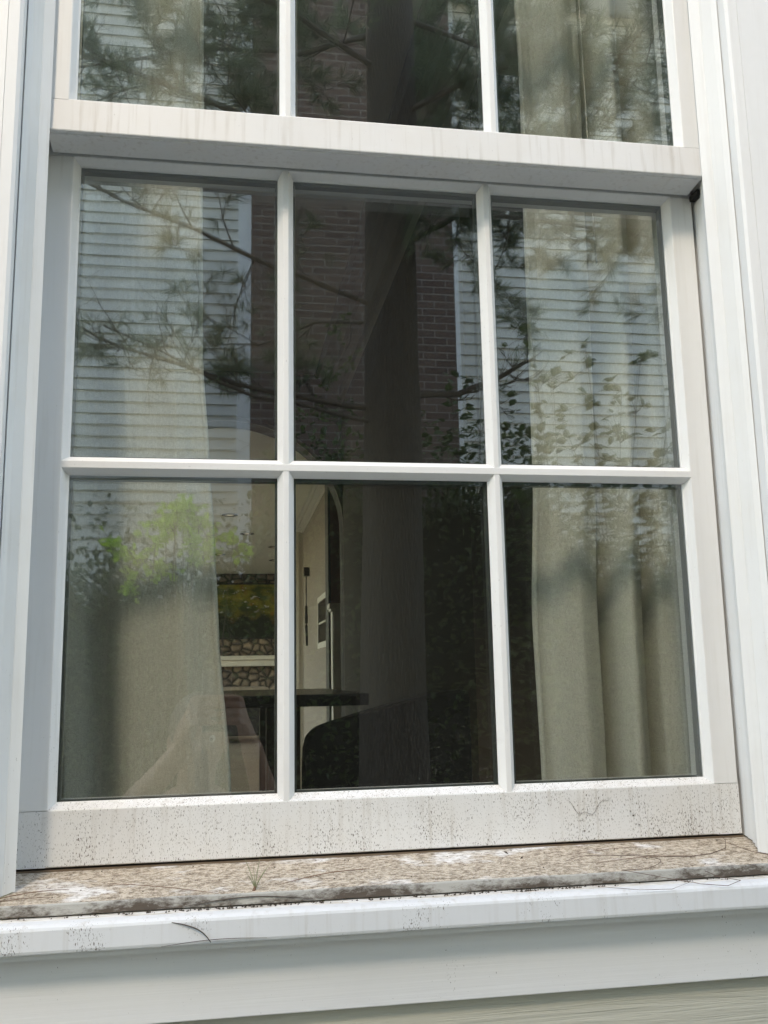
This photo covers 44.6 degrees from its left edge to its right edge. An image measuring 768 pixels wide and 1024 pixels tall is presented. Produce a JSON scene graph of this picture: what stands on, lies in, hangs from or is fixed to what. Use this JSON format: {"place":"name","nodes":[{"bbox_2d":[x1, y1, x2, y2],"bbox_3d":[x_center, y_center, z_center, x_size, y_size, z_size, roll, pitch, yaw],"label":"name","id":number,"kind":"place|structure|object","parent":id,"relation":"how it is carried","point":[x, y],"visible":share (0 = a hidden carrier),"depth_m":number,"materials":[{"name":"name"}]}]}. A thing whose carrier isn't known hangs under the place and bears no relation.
{"place":"outdoors","nodes":[
{"label":"outdoors","id":0,"kind":"place"},
{"bbox_2d":[228,735,301,791],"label":"interior floor","id":1,"kind":"structure","parent":0,"point":[244,759],"depth_m":9.69,"materials":[{"name":"brown wood"}]},
{"bbox_2d":[216,574,274,689],"bbox_3d":[-2.434,2.329,15.633,2.700,2.599,0.750,1,-10,-9],"label":"stone fireplace","id":2,"kind":"object","parent":1,"relation":"on","point":[247,662],"visible":0.13,"depth_m":15.61,"materials":[{"name":"stone"}]},
{"bbox_2d":[217,583,274,639],"bbox_3d":[-2.469,1.660,15.701,1.880,0.940,0.049,1,-10,-9],"label":"wall picture","id":3,"kind":"object","parent":2,"relation":"attached to","point":[246,610],"depth_m":15.70},
{"bbox_2d":[223,686,273,735],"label":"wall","id":4,"kind":"structure","parent":1,"relation":"on","point":[242,721],"depth_m":12.59,"materials":[{"name":"beige paint"}]},
{"bbox_2d":[204,370,344,716],"bbox_3d":[-2.398,0.481,4.920,4.460,2.600,0.160,1,-10,-9],"label":"arched partition","id":5,"kind":"object","parent":1,"relation":"on","point":[249,395],"visible":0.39,"depth_m":5.33,"materials":[{"name":"grey paint"}]},
{"bbox_2d":[207,416,344,673],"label":"arch trim","id":6,"kind":"structure","parent":5,"relation":"attached to","point":[298,441],"depth_m":5.28,"materials":[{"name":"white wood"}]},
{"bbox_2d":[224,688,368,790],"bbox_3d":[-0.723,0.953,2.677,1.245,0.845,0.980,1,-10,-9],"label":"dining table","id":7,"kind":"object","parent":1,"relation":"on","point":[262,701],"visible":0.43,"depth_m":2.48,"materials":[{"name":"brown wood"}]},
{"bbox_2d":[303,492,326,738],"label":"room wall","id":8,"kind":"structure","parent":1,"relation":"on","point":[314,562],"depth_m":9.15,"materials":[{"name":"beige paint"}]},
{"bbox_2d":[296,532,303,756],"bbox_3d":[-0.891,1.476,10.566,0.205,2.500,0.170,1,-10,-9],"label":"door casing","id":9,"kind":"object","parent":8,"relation":"attached to","point":[299,621],"depth_m":10.53,"materials":[{"name":"white wood"}]},
{"bbox_2d":[303,567,308,645],"bbox_3d":[-0.805,0.982,9.736,0.055,0.810,0.080,1,-10,-9],"label":"wall sconce","id":10,"kind":"object","parent":8,"relation":"attached to","point":[306,571],"depth_m":9.73,"materials":[{"name":"brown metal"}]},
{"bbox_2d":[296,485,324,532],"bbox_3d":[-0.709,-0.089,9.127,0.090,0.108,3.400,1,-10,-9],"label":"crown moulding","id":11,"kind":"object","parent":8,"relation":"attached to","point":[314,496],"visible":0.58,"depth_m":9.29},
{"bbox_2d":[317,592,325,648],"bbox_3d":[-0.531,0.959,8.278,0.018,0.470,1.050,1,-10,-9],"label":"window frame","id":12,"kind":"object","parent":8,"relation":"attached to","point":[321,598],"visible":0.56,"depth_m":8.66,"materials":[{"name":"white wood"}]},
{"bbox_2d":[327,603,341,719],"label":"half column","id":13,"kind":"structure","parent":1,"relation":"on","point":[333,609],"depth_m":6.47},
{"bbox_2d":[330,492,339,602],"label":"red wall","id":14,"kind":"structure","parent":1,"relation":"on","point":[335,556],"depth_m":6.75,"materials":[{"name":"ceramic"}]},
{"bbox_2d":[325,485,331,721],"bbox_3d":[-0.400,0.754,6.726,0.017,2.600,0.200,1,-10,-9],"label":"door edge","id":15,"kind":"object","parent":14,"relation":"attached to","point":[328,597],"depth_m":6.71,"materials":[{"name":"wood"}]},
{"bbox_2d":[302,689,471,788],"bbox_3d":[0.043,0.789,1.835,0.371,0.854,0.480,1,-10,-9],"label":"armchair","id":16,"kind":"object","parent":1,"relation":"on","point":[423,739],"visible":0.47,"depth_m":2.05,"materials":[{"name":"black fabric"}]},
{"bbox_2d":[341,75,541,782],"bbox_3d":[1.768,0.265,4.127,3.580,2.600,2.800,1,-10,-9],"label":"dark partition","id":17,"kind":"object","parent":1,"relation":"on","point":[415,607],"visible":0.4,"depth_m":2.84,"materials":[{"name":"paint"}]},
{"bbox_2d":[315,0,508,404],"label":"crown moulding","id":18,"kind":"object","parent":17,"relation":"attached to","point":[437,80],"visible":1,"depth_m":3.23,"materials":[{"name":"white wood"}]},
{"bbox_2d":[203,0,518,573],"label":"interior ceiling","id":19,"kind":"structure","parent":0,"point":[351,55],"depth_m":3.53,"materials":[{"name":"white paint"}]},
{"bbox_2d":[222,513,237,516],"bbox_3d":[-1.653,0.034,10.029,0.170,0.009,0.170,1,-10,-9],"label":"ceiling light","id":20,"kind":"object","parent":19,"relation":"attached to","point":[229,515],"visible":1,"depth_m":10.03,"materials":[{"name":"white"}]},
{"bbox_2d":[11,840,753,921],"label":"dirt","id":21,"kind":"structure","parent":0,"point":[230,906],"depth_m":1.01,"materials":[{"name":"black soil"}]},
{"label":"ground","id":22,"kind":"structure","parent":0,"visible":0},
{"bbox_2d":[0,833,767,1023],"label":"house wall","id":23,"kind":"structure","parent":22,"relation":"on","point":[705,970],"depth_m":1.03,"materials":[{"name":"beige"}]},
{"bbox_2d":[0,0,767,962],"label":"sash window","id":24,"kind":"structure","parent":23,"relation":"attached to","point":[694,184],"depth_m":1.17,"materials":[{"name":"white wood"}]},
{"bbox_2d":[0,897,50,901],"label":"dry needle","id":25,"kind":"object","parent":24,"relation":"on","point":[26,898],"visible":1,"depth_m":0.97,"materials":[{"name":"brown plant"}]},
{"bbox_2d":[0,889,68,898],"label":"dry needle","id":26,"kind":"object","parent":24,"relation":"on","point":[33,892],"visible":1,"depth_m":0.98,"materials":[{"name":"brown plant"}]},
{"bbox_2d":[107,883,218,893],"bbox_3d":[-0.239,0.405,1.005,0.129,0.008,0.006,-3,-10,12],"label":"dry needle","id":27,"kind":"object","parent":24,"relation":"on","point":[165,887],"visible":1,"depth_m":1.00,"materials":[{"name":"brown plant"}]},
{"bbox_2d":[172,922,210,941],"bbox_3d":[-0.197,0.431,0.960,0.040,0.022,0.003,1,-10,-9],"label":"dry needle","id":28,"kind":"object","parent":24,"relation":"on","point":[192,927],"visible":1,"depth_m":0.96,"materials":[{"name":"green plant"}]},
{"bbox_2d":[162,938,237,946],"bbox_3d":[-0.174,0.441,0.961,0.107,0.005,0.002,1,-10,-9],"label":"dry needle","id":29,"kind":"object","parent":24,"relation":"on","point":[203,940],"visible":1,"depth_m":0.96,"materials":[{"name":"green plant"}]},
{"bbox_2d":[185,896,311,906],"bbox_3d":[-0.143,0.412,0.996,0.135,0.007,0.001,1,-10,-9],"label":"dry needle","id":30,"kind":"object","parent":24,"relation":"on","point":[249,896],"visible":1,"depth_m":1.00,"materials":[{"name":"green plant"}]},
{"bbox_2d":[244,855,271,890],"bbox_3d":[-0.135,0.392,1.015,0.032,0.036,0.017,2,-10,-16],"label":"grass sprig","id":31,"kind":"object","parent":24,"relation":"on","point":[254,885],"depth_m":1.01,"materials":[{"name":"green plant"}]},
{"bbox_2d":[279,869,362,884],"bbox_3d":[-0.066,0.407,1.048,0.110,0.006,0.006,4,-11,-27],"label":"dry needle","id":32,"kind":"object","parent":24,"relation":"on","point":[321,874],"visible":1,"depth_m":1.05,"materials":[{"name":"brown plant"}]},
{"bbox_2d":[571,846,641,854],"bbox_3d":[0.272,0.412,1.140,0.101,0.003,0.002,2,-10,-18],"label":"dry needle","id":33,"kind":"object","parent":24,"relation":"on","point":[606,849],"visible":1,"depth_m":1.14,"materials":[{"name":"brown plant"}]},
{"bbox_2d":[567,855,688,889],"bbox_3d":[0.277,0.414,1.078,0.130,0.027,0.072,1,-10,-9],"label":"thread loop","id":34,"kind":"object","parent":24,"relation":"on","point":[634,869],"visible":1,"depth_m":1.06,"materials":[{"name":"grey fabric"}]},
{"bbox_2d":[598,855,686,862],"bbox_3d":[0.310,0.410,1.109,0.125,0.003,0.002,1,-10,-13],"label":"dry needle","id":35,"kind":"object","parent":24,"relation":"on","point":[643,857],"visible":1,"depth_m":1.11,"materials":[{"name":"brown plant"}]},
{"bbox_2d":[631,833,725,856],"bbox_3d":[0.359,0.406,1.135,0.143,0.017,0.034,2,-10,-19],"label":"thread loop","id":36,"kind":"object","parent":24,"relation":"on","point":[687,856],"visible":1,"depth_m":1.12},
{"bbox_2d":[678,865,740,885],"bbox_3d":[0.370,0.416,1.069,0.071,0.018,0.027,-4,-10,17],"label":"thread loop","id":37,"kind":"object","parent":24,"relation":"on","point":[713,884],"visible":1,"depth_m":1.06,"materials":[{"name":"grey fabric"}]},
{"bbox_3d":[-0.036,-1.410,1.570,1.100,0.023,0.023,1,-10,-9],"label":"curtain rod","id":38,"kind":"object","parent":23,"relation":"attached to","visible":0},
{"bbox_2d":[61,0,230,798],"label":"curtain","id":39,"kind":"object","parent":38,"relation":"hanging from","point":[145,713],"visible":0.44,"depth_m":1.29,"materials":[{"name":"fabric"}]},
{"bbox_2d":[578,0,596,264],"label":"pull cord","id":40,"kind":"object","parent":38,"relation":"hanging from","point":[586,116],"visible":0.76,"depth_m":1.46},
{"bbox_2d":[514,0,691,779],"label":"curtain","id":41,"kind":"object","parent":38,"relation":"hanging from","point":[609,666],"visible":0.52,"depth_m":1.40,"materials":[{"name":"fabric"}]}
]}

